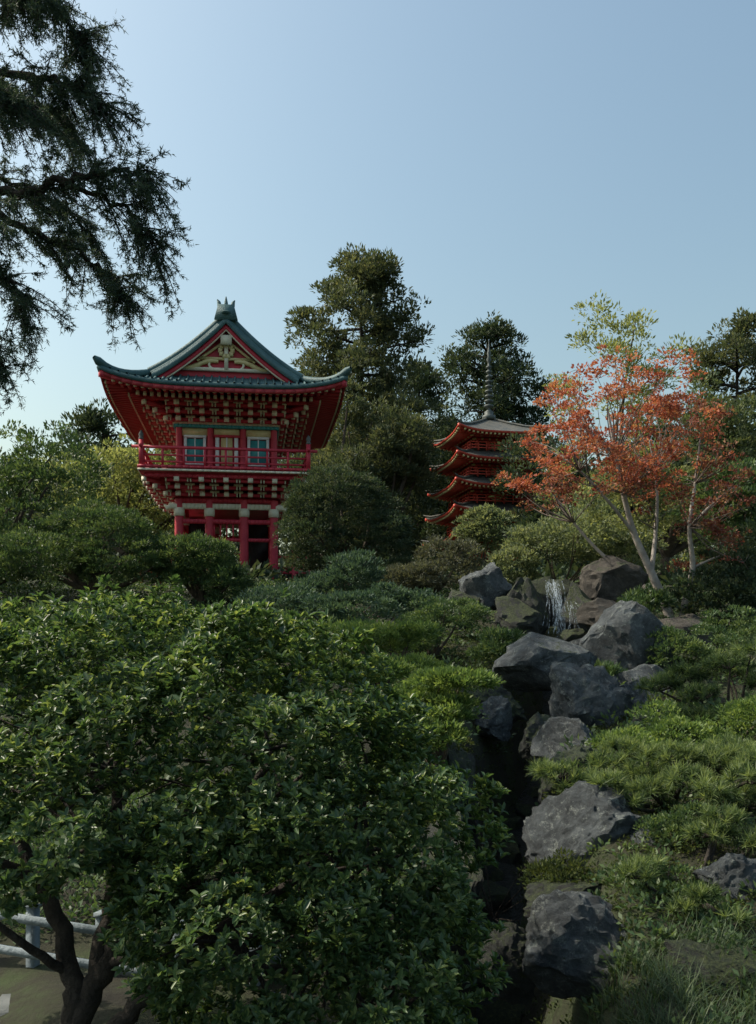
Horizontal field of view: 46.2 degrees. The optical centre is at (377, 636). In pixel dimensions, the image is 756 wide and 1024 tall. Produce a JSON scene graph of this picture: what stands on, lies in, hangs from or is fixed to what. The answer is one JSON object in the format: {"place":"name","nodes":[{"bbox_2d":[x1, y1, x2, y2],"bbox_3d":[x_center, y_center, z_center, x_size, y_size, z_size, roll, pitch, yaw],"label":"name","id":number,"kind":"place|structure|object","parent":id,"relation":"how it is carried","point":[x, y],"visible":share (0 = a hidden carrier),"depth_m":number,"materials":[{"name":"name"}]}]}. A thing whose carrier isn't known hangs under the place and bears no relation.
{"place":"outdoors","nodes":[
{"label":"outdoors","id":0,"kind":"place"},
{"bbox_2d":[0,994,10,1015],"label":"stone path","id":1,"kind":"structure","parent":0,"point":[4,1002],"depth_m":5.97,"materials":[{"name":"grey stone"}]},
{"bbox_2d":[0,565,755,1023],"bbox_3d":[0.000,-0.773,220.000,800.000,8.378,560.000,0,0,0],"label":"ground","id":2,"kind":"structure","parent":0,"point":[34,993],"depth_m":6.70,"materials":[{"name":"green plant"}]},
{"bbox_2d":[0,419,114,589],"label":"dark broadleaf tree","id":3,"kind":"object","parent":2,"relation":"on","point":[31,469],"visible":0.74,"depth_m":21.48,"materials":[{"name":"green plant"}]},
{"bbox_2d":[0,0,199,416],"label":"cedar tree","id":4,"kind":"object","parent":2,"relation":"on","point":[22,110],"visible":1,"depth_m":12.90,"materials":[{"name":"green plant"}]},
{"bbox_2d":[0,498,204,604],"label":"cloud pruned pine","id":5,"kind":"object","parent":2,"relation":"on","point":[94,560],"visible":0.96,"depth_m":19.39,"materials":[{"name":"green plant"}]},
{"bbox_2d":[43,397,161,556],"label":"tall conifer tree","id":6,"kind":"object","parent":2,"relation":"on","point":[91,420],"visible":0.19,"depth_m":49.52,"materials":[{"name":"green plant"}]},
{"bbox_2d":[33,433,175,578],"bbox_3d":[-10.345,-5.544,36.183,8.651,6.773,5.004,0,0,0],"label":"yellow tree","id":7,"kind":"object","parent":2,"relation":"on","point":[125,466],"visible":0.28,"depth_m":35.79,"materials":[{"name":"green plant"}]},
{"bbox_2d":[0,901,280,992],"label":"wooden fence","id":8,"kind":"object","parent":2,"relation":"on","point":[33,920],"visible":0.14,"depth_m":6.52,"materials":[{"name":"paint"}]},
{"bbox_2d":[3,601,337,665],"bbox_3d":[-3.942,-0.024,14.411,6.806,1.351,2.370,0,0,14],"label":"green shrub","id":9,"kind":"object","parent":2,"relation":"on","point":[173,638],"visible":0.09,"depth_m":14.05,"materials":[{"name":"green plant"}]},
{"bbox_2d":[136,529,257,606],"bbox_3d":[-4.119,-1.459,20.324,2.927,2.049,2.682,0,0,0],"label":"cloud pruned pine","id":10,"kind":"object","parent":2,"relation":"on","point":[222,573],"visible":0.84,"depth_m":19.59,"materials":[{"name":"green plant"}]},
{"bbox_2d":[92,297,351,588],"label":"temple gate","id":11,"kind":"structure","parent":2,"relation":"on","point":[227,407],"depth_m":27.93,"materials":[{"name":"red paint"}]},
{"bbox_2d":[184,435,268,466],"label":"window frames","id":12,"kind":"structure","parent":11,"relation":"in","point":[185,436],"depth_m":28.39,"materials":[{"name":"white paint"}]},
{"bbox_2d":[187,439,265,462],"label":"windows","id":13,"kind":"structure","parent":11,"relation":"in","point":[190,442],"depth_m":28.56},
{"bbox_2d":[0,765,470,1017],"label":"ground cover","id":14,"kind":"object","parent":2,"relation":"on","point":[85,911],"visible":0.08,"depth_m":7.48,"materials":[{"name":"green plant"}]},
{"bbox_2d":[0,574,515,1023],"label":"leafy shrub","id":15,"kind":"object","parent":2,"relation":"on","point":[133,898],"visible":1,"depth_m":4.33,"materials":[{"name":"green plant"}]},
{"bbox_2d":[279,546,390,617],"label":"blue conifer shrub","id":16,"kind":"object","parent":2,"relation":"on","point":[338,577],"visible":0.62,"depth_m":18.62,"materials":[{"name":"green plant"}]},
{"bbox_2d":[232,580,448,635],"bbox_3d":[-0.649,-0.352,16.424,4.166,1.530,2.763,0,0,0],"label":"green shrub","id":17,"kind":"object","parent":2,"relation":"on","point":[388,601],"visible":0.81,"depth_m":16.25,"materials":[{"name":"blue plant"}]},
{"bbox_2d":[271,462,418,584],"bbox_3d":[-0.909,-2.844,24.182,4.035,3.810,3.469,0,0,0],"label":"round tree","id":18,"kind":"object","parent":2,"relation":"on","point":[306,518],"visible":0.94,"depth_m":23.37,"materials":[{"name":"green plant"}]},
{"bbox_2d":[277,241,450,551],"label":"tall conifer tree","id":19,"kind":"object","parent":2,"relation":"on","point":[375,274],"visible":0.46,"depth_m":46.59,"materials":[{"name":"green plant"}]},
{"bbox_2d":[298,617,449,694],"bbox_3d":[-0.113,0.442,11.651,2.188,1.499,2.762,0,0,0],"label":"juniper shrub","id":20,"kind":"object","parent":2,"relation":"on","point":[397,636],"visible":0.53,"depth_m":11.85,"materials":[{"name":"green plant"}]},
{"bbox_2d":[0,547,750,590],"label":"ground cover","id":21,"kind":"object","parent":2,"relation":"on","point":[560,569],"visible":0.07,"depth_m":26.87,"materials":[{"name":"green plant"}]},
{"bbox_2d":[310,375,441,550],"bbox_3d":[-0.415,-7.341,40.227,6.776,9.570,4.799,0,0,0],"label":"broadleaf tree","id":22,"kind":"object","parent":2,"relation":"on","point":[406,470],"visible":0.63,"depth_m":39.84,"materials":[{"name":"green plant"}]},
{"bbox_2d":[0,575,755,861],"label":"ground cover","id":23,"kind":"object","parent":2,"relation":"on","point":[46,589],"visible":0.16,"depth_m":14.95,"materials":[{"name":"green plant"}]},
{"bbox_2d":[447,589,481,628],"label":"boulder","id":24,"kind":"object","parent":23,"relation":"on","point":[454,593],"visible":0.29,"depth_m":16.85,"materials":[{"name":"grey stone"}]},
{"bbox_2d":[492,632,596,692],"bbox_3d":[2.384,0.373,12.931,1.322,0.901,1.114,0,0,38],"label":"boulder","id":25,"kind":"object","parent":23,"relation":"on","point":[523,663],"visible":0.75,"depth_m":12.70,"materials":[{"name":"grey stone"}]},
{"bbox_2d":[575,598,615,626],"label":"boulder","id":26,"kind":"object","parent":23,"relation":"on","point":[589,613],"visible":0.36,"depth_m":15.84,"materials":[{"name":"grey stone"}]},
{"bbox_2d":[0,430,755,558],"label":"distant trees","id":27,"kind":"object","parent":2,"relation":"on","point":[236,534],"visible":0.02,"depth_m":65.91,"materials":[{"name":"green plant"}]},
{"bbox_2d":[352,358,456,558],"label":"tall conifer tree","id":28,"kind":"object","parent":2,"relation":"on","point":[436,380],"visible":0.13,"depth_m":55.30,"materials":[{"name":"green plant"}]},
{"bbox_2d":[379,534,486,592],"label":"grey shrub","id":29,"kind":"object","parent":2,"relation":"on","point":[410,573],"visible":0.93,"depth_m":20.68,"materials":[{"name":"green plant"}]},
{"bbox_2d":[392,594,497,657],"bbox_3d":[1.114,-0.047,15.057,1.857,1.390,1.632,0,0,0],"label":"pine","id":30,"kind":"object","parent":2,"relation":"on","point":[470,609],"visible":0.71,"depth_m":14.82,"materials":[{"name":"green plant"}]},
{"bbox_2d":[412,811,483,920],"bbox_3d":[0.556,1.982,7.297,0.500,1.076,1.081,9,-1,-10],"label":"boulder","id":31,"kind":"object","parent":2,"relation":"on","point":[476,884],"visible":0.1,"depth_m":7.00,"materials":[{"name":"grey stone"}]},
{"bbox_2d":[391,664,506,772],"bbox_3d":[0.457,1.082,8.872,1.420,1.641,1.294,0,0,32],"label":"juniper shrub","id":32,"kind":"object","parent":2,"relation":"on","point":[441,680],"visible":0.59,"depth_m":8.71,"materials":[{"name":"green plant"}]},
{"bbox_2d":[445,742,478,847],"bbox_3d":[0.789,1.745,9.227,0.519,1.389,1.151,-5,2,6],"label":"boulder","id":33,"kind":"object","parent":2,"relation":"on","point":[464,759],"visible":0.21,"depth_m":8.97,"materials":[{"name":"grey stone"}]},
{"bbox_2d":[450,502,517,565],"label":"pale shrub","id":34,"kind":"object","parent":2,"relation":"on","point":[479,526],"visible":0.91,"depth_m":24.56,"materials":[{"name":"green plant"}]},
{"bbox_2d":[477,968,491,992],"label":"boulder","id":35,"kind":"object","parent":2,"relation":"on","point":[481,985],"visible":0.03,"depth_m":7.87,"materials":[{"name":"black stone"}]},
{"bbox_2d":[421,342,551,565],"bbox_3d":[5.000,-7.770,40.000,5.043,11.240,5.038,0,0,-12],"label":"pagoda","id":36,"kind":"object","parent":2,"relation":"on","point":[471,464],"visible":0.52,"depth_m":38.80,"materials":[{"name":"paint"}]},
{"bbox_2d":[413,309,565,550],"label":"tall conifer tree","id":37,"kind":"object","parent":2,"relation":"on","point":[506,408],"visible":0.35,"depth_m":50.90,"materials":[{"name":"green plant"}]},
{"bbox_2d":[454,676,526,722],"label":"boulder","id":38,"kind":"object","parent":2,"relation":"on","point":[518,711],"visible":0.26,"depth_m":11.79,"materials":[{"name":"grey stone"}]},
{"bbox_2d":[472,695,512,740],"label":"boulder","id":39,"kind":"object","parent":2,"relation":"on","point":[497,724],"visible":0.88,"depth_m":11.26,"materials":[{"name":"grey stone"}]},
{"bbox_2d":[477,880,511,912],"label":"boulder","id":40,"kind":"object","parent":2,"relation":"on","point":[498,893],"visible":0.39,"depth_m":8.97,"materials":[{"name":"grey stone"}]},
{"bbox_2d":[395,735,596,930],"bbox_3d":[0.989,2.148,8.289,1.781,2.583,3.763,0,0,-31],"label":"creeping shrub","id":41,"kind":"object","parent":2,"relation":"on","point":[545,867],"visible":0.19,"depth_m":6.71,"materials":[{"name":"green plant"}]},
{"bbox_2d":[477,921,535,1004],"bbox_3d":[0.844,2.085,5.700,0.361,0.530,0.332,-1,9,-14],"label":"boulder","id":42,"kind":"object","parent":2,"relation":"on","point":[508,944],"visible":0.66,"depth_m":5.61,"materials":[{"name":"grey stone"}]},
{"bbox_2d":[496,843,521,863],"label":"boulder","id":43,"kind":"object","parent":2,"relation":"on","point":[514,856],"visible":0.42,"depth_m":10.07,"materials":[{"name":"black stone"}]},
{"bbox_2d":[476,691,551,1019],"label":"stream","id":44,"kind":"structure","parent":2,"relation":"on","point":[515,911],"depth_m":9.79,"materials":[{"name":"black liquid"}]},
{"bbox_2d":[495,596,542,634],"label":"boulder","id":45,"kind":"object","parent":2,"relation":"on","point":[512,613],"visible":0.73,"depth_m":16.49,"materials":[{"name":"grey stone"}]},
{"bbox_2d":[515,803,533,817],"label":"boulder","id":46,"kind":"object","parent":2,"relation":"on","point":[524,811],"visible":0.37,"depth_m":11.78,"materials":[{"name":"black stone"}]},
{"bbox_2d":[507,577,548,639],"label":"boulder","id":47,"kind":"object","parent":2,"relation":"on","point":[523,589],"visible":0.34,"depth_m":16.91,"materials":[{"name":"grey stone"}]},
{"bbox_2d":[458,562,511,611],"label":"boulder","id":48,"kind":"object","parent":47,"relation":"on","point":[488,584],"visible":0.67,"depth_m":17.30,"materials":[{"name":"grey stone"}]},
{"bbox_2d":[518,712,549,763],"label":"boulder","id":49,"kind":"object","parent":2,"relation":"on","point":[535,722],"visible":0.41,"depth_m":10.42,"materials":[{"name":"grey stone"}]},
{"bbox_2d":[531,576,577,625],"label":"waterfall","id":50,"kind":"object","parent":2,"relation":"on","point":[541,588],"visible":0.13,"depth_m":17.99,"materials":[{"name":"white liquid"}]},
{"bbox_2d":[523,879,601,920],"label":"boulder","id":51,"kind":"object","parent":2,"relation":"on","point":[534,891],"visible":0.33,"depth_m":6.37,"materials":[{"name":"grey stone"}]},
{"bbox_2d":[530,716,597,760],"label":"boulder","id":52,"kind":"object","parent":2,"relation":"on","point":[549,738],"visible":0.4,"depth_m":9.75,"materials":[{"name":"grey stone"}]},
{"bbox_2d":[538,744,597,803],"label":"boulder","id":53,"kind":"object","parent":2,"relation":"on","point":[577,752],"visible":0.15,"depth_m":8.38,"materials":[{"name":"grey stone"}]},
{"bbox_2d":[387,632,755,1023],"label":"moss","id":54,"kind":"object","parent":2,"relation":"on","point":[689,848],"visible":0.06,"depth_m":6.39,"materials":[{"name":"green plant"}]},
{"bbox_2d":[554,628,586,641],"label":"boulder","id":55,"kind":"object","parent":54,"relation":"on","point":[567,635],"visible":0.41,"depth_m":16.39,"materials":[{"name":"green stone"}]},
{"bbox_2d":[543,579,576,636],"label":"waterfall","id":56,"kind":"structure","parent":55,"relation":"on","point":[555,595],"depth_m":16.78,"materials":[{"name":"grey liquid"}]},
{"bbox_2d":[464,583,679,674],"bbox_3d":[3.878,0.031,14.814,5.349,2.165,2.463,0,0,-40],"label":"fern shrub","id":57,"kind":"object","parent":2,"relation":"on","point":[652,597],"visible":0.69,"depth_m":13.85,"materials":[{"name":"green plant"}]},
{"bbox_2d":[477,508,668,585],"bbox_3d":[4.713,-1.994,22.016,5.176,2.401,2.781,0,0,-19],"label":"pale shrub","id":58,"kind":"object","parent":2,"relation":"on","point":[573,545],"visible":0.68,"depth_m":21.72,"materials":[{"name":"green plant"}]},
{"bbox_2d":[556,580,591,635],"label":"boulder","id":59,"kind":"object","parent":2,"relation":"on","point":[577,595],"visible":0.31,"depth_m":17.04,"materials":[{"name":"grey stone"}]},
{"bbox_2d":[522,889,626,998],"bbox_3d":[1.217,1.936,5.552,0.728,0.677,0.517,-4,4,24],"label":"boulder","id":60,"kind":"object","parent":2,"relation":"on","point":[564,930],"visible":0.83,"depth_m":5.46,"materials":[{"name":"grey stone"}]},
{"bbox_2d":[570,638,581,644],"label":"boulder","id":61,"kind":"object","parent":2,"relation":"on","point":[577,642],"visible":0.05,"depth_m":14.74,"materials":[{"name":"grey stone"}]},
{"bbox_2d":[522,781,642,879],"bbox_3d":[1.663,1.669,7.181,1.001,1.002,0.743,-9,-2,17],"label":"boulder","id":62,"kind":"object","parent":2,"relation":"on","point":[576,816],"visible":0.46,"depth_m":7.04,"materials":[{"name":"grey stone"}]},
{"bbox_2d":[548,661,636,727],"bbox_3d":[2.724,1.082,11.448,1.209,1.542,0.990,-8,-12,28],"label":"boulder","id":63,"kind":"object","parent":2,"relation":"on","point":[584,693],"visible":0.57,"depth_m":11.19,"materials":[{"name":"grey stone"}]},
{"bbox_2d":[578,555,647,601],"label":"boulder","id":64,"kind":"object","parent":2,"relation":"on","point":[608,577],"visible":0.74,"depth_m":17.38,"materials":[{"name":"grey stone"}]},
{"bbox_2d":[530,290,703,557],"bbox_3d":[7.128,-5.798,27.012,4.914,9.306,3.755,0,0,0],"label":"young green tree","id":65,"kind":"object","parent":2,"relation":"on","point":[635,318],"visible":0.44,"depth_m":26.61,"materials":[{"name":"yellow plant"}]},
{"bbox_2d":[531,455,707,558],"bbox_3d":[7.135,-3.345,26.253,5.504,4.369,3.291,0,0,0],"label":"green shrub","id":66,"kind":"object","parent":2,"relation":"on","point":[604,507],"visible":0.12,"depth_m":25.76,"materials":[{"name":"green plant"}]},
{"bbox_2d":[489,404,755,574],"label":"dark broadleaf tree","id":67,"kind":"object","parent":2,"relation":"on","point":[674,547],"visible":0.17,"depth_m":35.16,"materials":[{"name":"green plant"}]},
{"bbox_2d":[491,344,755,617],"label":"maple tree","id":68,"kind":"object","parent":2,"relation":"on","point":[631,474],"visible":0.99,"depth_m":17.69,"materials":[{"name":"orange plant"}]},
{"bbox_2d":[579,600,675,670],"bbox_3d":[3.902,0.115,13.993,1.522,1.396,1.017,0,0,27],"label":"boulder","id":69,"kind":"object","parent":2,"relation":"on","point":[617,631],"visible":0.59,"depth_m":13.62,"materials":[{"name":"grey stone"}]},
{"bbox_2d":[620,679,647,710],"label":"boulder","id":70,"kind":"object","parent":2,"relation":"on","point":[637,693],"visible":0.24,"depth_m":11.83,"materials":[{"name":"grey stone"}]},
{"bbox_2d":[525,732,755,814],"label":"pine","id":71,"kind":"object","parent":2,"relation":"on","point":[736,755],"visible":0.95,"depth_m":7.42,"materials":[{"name":"green plant"}]},
{"bbox_2d":[612,664,674,698],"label":"boulder","id":72,"kind":"object","parent":2,"relation":"on","point":[641,671],"visible":0.16,"depth_m":12.94,"materials":[{"name":"grey stone"}]},
{"bbox_2d":[630,824,661,845],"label":"boulder","id":73,"kind":"object","parent":2,"relation":"on","point":[637,834],"visible":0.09,"depth_m":6.75,"materials":[{"name":"grey stone"}]},
{"bbox_2d":[628,707,667,729],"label":"boulder","id":74,"kind":"object","parent":2,"relation":"on","point":[640,719],"visible":0.17,"depth_m":10.45,"materials":[{"name":"grey stone"}]},
{"bbox_2d":[564,727,755,1023],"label":"ground cover","id":75,"kind":"object","parent":2,"relation":"on","point":[642,897],"visible":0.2,"depth_m":5.58,"materials":[{"name":"green plant"}]},
{"bbox_2d":[616,799,722,897],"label":"azalea shrub","id":76,"kind":"object","parent":2,"relation":"on","point":[677,819],"visible":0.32,"depth_m":6.61,"materials":[{"name":"green plant"}]},
{"bbox_2d":[584,694,755,769],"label":"azalea shrub","id":77,"kind":"object","parent":2,"relation":"on","point":[673,723],"visible":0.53,"depth_m":9.16,"materials":[{"name":"green plant"}]},
{"bbox_2d":[605,800,755,932],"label":"pine","id":78,"kind":"object","parent":2,"relation":"on","point":[718,822],"visible":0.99,"depth_m":6.04,"materials":[{"name":"green plant"}]},
{"bbox_2d":[660,618,712,648],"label":"boulder","id":79,"kind":"object","parent":2,"relation":"on","point":[682,623],"visible":0.2,"depth_m":15.24,"materials":[{"name":"grey stone"}]},
{"bbox_2d":[673,613,700,619],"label":"boulder","id":80,"kind":"object","parent":2,"relation":"on","point":[692,616],"visible":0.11,"depth_m":16.86,"materials":[{"name":"grey stone"}]},
{"bbox_2d":[676,653,711,674],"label":"boulder","id":81,"kind":"object","parent":2,"relation":"on","point":[688,661],"visible":0.01,"depth_m":13.90,"materials":[{"name":"grey stone"}]},
{"bbox_2d":[634,634,755,733],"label":"pine","id":82,"kind":"object","parent":2,"relation":"on","point":[673,678],"visible":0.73,"depth_m":10.97,"materials":[{"name":"green plant"}]},
{"bbox_2d":[675,677,714,701],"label":"boulder","id":83,"kind":"object","parent":2,"relation":"on","point":[709,680],"visible":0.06,"depth_m":12.50,"materials":[{"name":"grey stone"}]},
{"bbox_2d":[644,604,755,672],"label":"azalea shrub","id":84,"kind":"object","parent":2,"relation":"on","point":[693,647],"visible":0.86,"depth_m":13.54,"materials":[{"name":"green plant"}]},
{"bbox_2d":[659,456,755,552],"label":"green shrub","id":85,"kind":"object","parent":2,"relation":"on","point":[741,516],"visible":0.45,"depth_m":23.10,"materials":[{"name":"green plant"}]},
{"bbox_2d":[661,517,755,619],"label":"green shrub","id":86,"kind":"object","parent":2,"relation":"on","point":[740,591],"visible":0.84,"depth_m":17.60,"materials":[{"name":"green plant"}]},
{"bbox_2d":[664,939,755,998],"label":"boulder","id":87,"kind":"object","parent":2,"relation":"on","point":[715,961],"visible":0.42,"depth_m":4.96,"materials":[{"name":"grey stone"}]},
{"bbox_2d":[674,307,755,555],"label":"tall conifer tree","id":88,"kind":"object","parent":2,"relation":"on","point":[737,342],"visible":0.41,"depth_m":40.53,"materials":[{"name":"green plant"}]},
{"bbox_2d":[676,366,755,549],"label":"tree","id":89,"kind":"object","parent":2,"relation":"on","point":[731,432],"visible":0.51,"depth_m":28.49,"materials":[{"name":"green plant"}]},
{"bbox_2d":[692,853,755,900],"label":"boulder","id":90,"kind":"object","parent":2,"relation":"on","point":[731,871],"visible":0.66,"depth_m":5.88,"materials":[{"name":"grey stone"}]},
{"bbox_2d":[0,0,755,556],"label":"sky","id":91,"kind":"structure","parent":0,"point":[525,161],"materials":[{"name":"blue"}]},
{"bbox_2d":[501,834,520,847],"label":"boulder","id":92,"kind":"object","parent":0,"point":[513,837],"visible":0.12,"depth_m":10.73,"materials":[{"name":"black stone"}]},
{"bbox_2d":[526,786,539,797],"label":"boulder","id":93,"kind":"object","parent":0,"point":[531,792],"visible":0.41,"depth_m":12.36,"materials":[{"name":"black stone"}]},
{"bbox_2d":[561,908,755,1023],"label":"grass","id":94,"kind":"structure","parent":0,"point":[683,995],"depth_m":4.78,"materials":[{"name":"green plant"}]}
]}

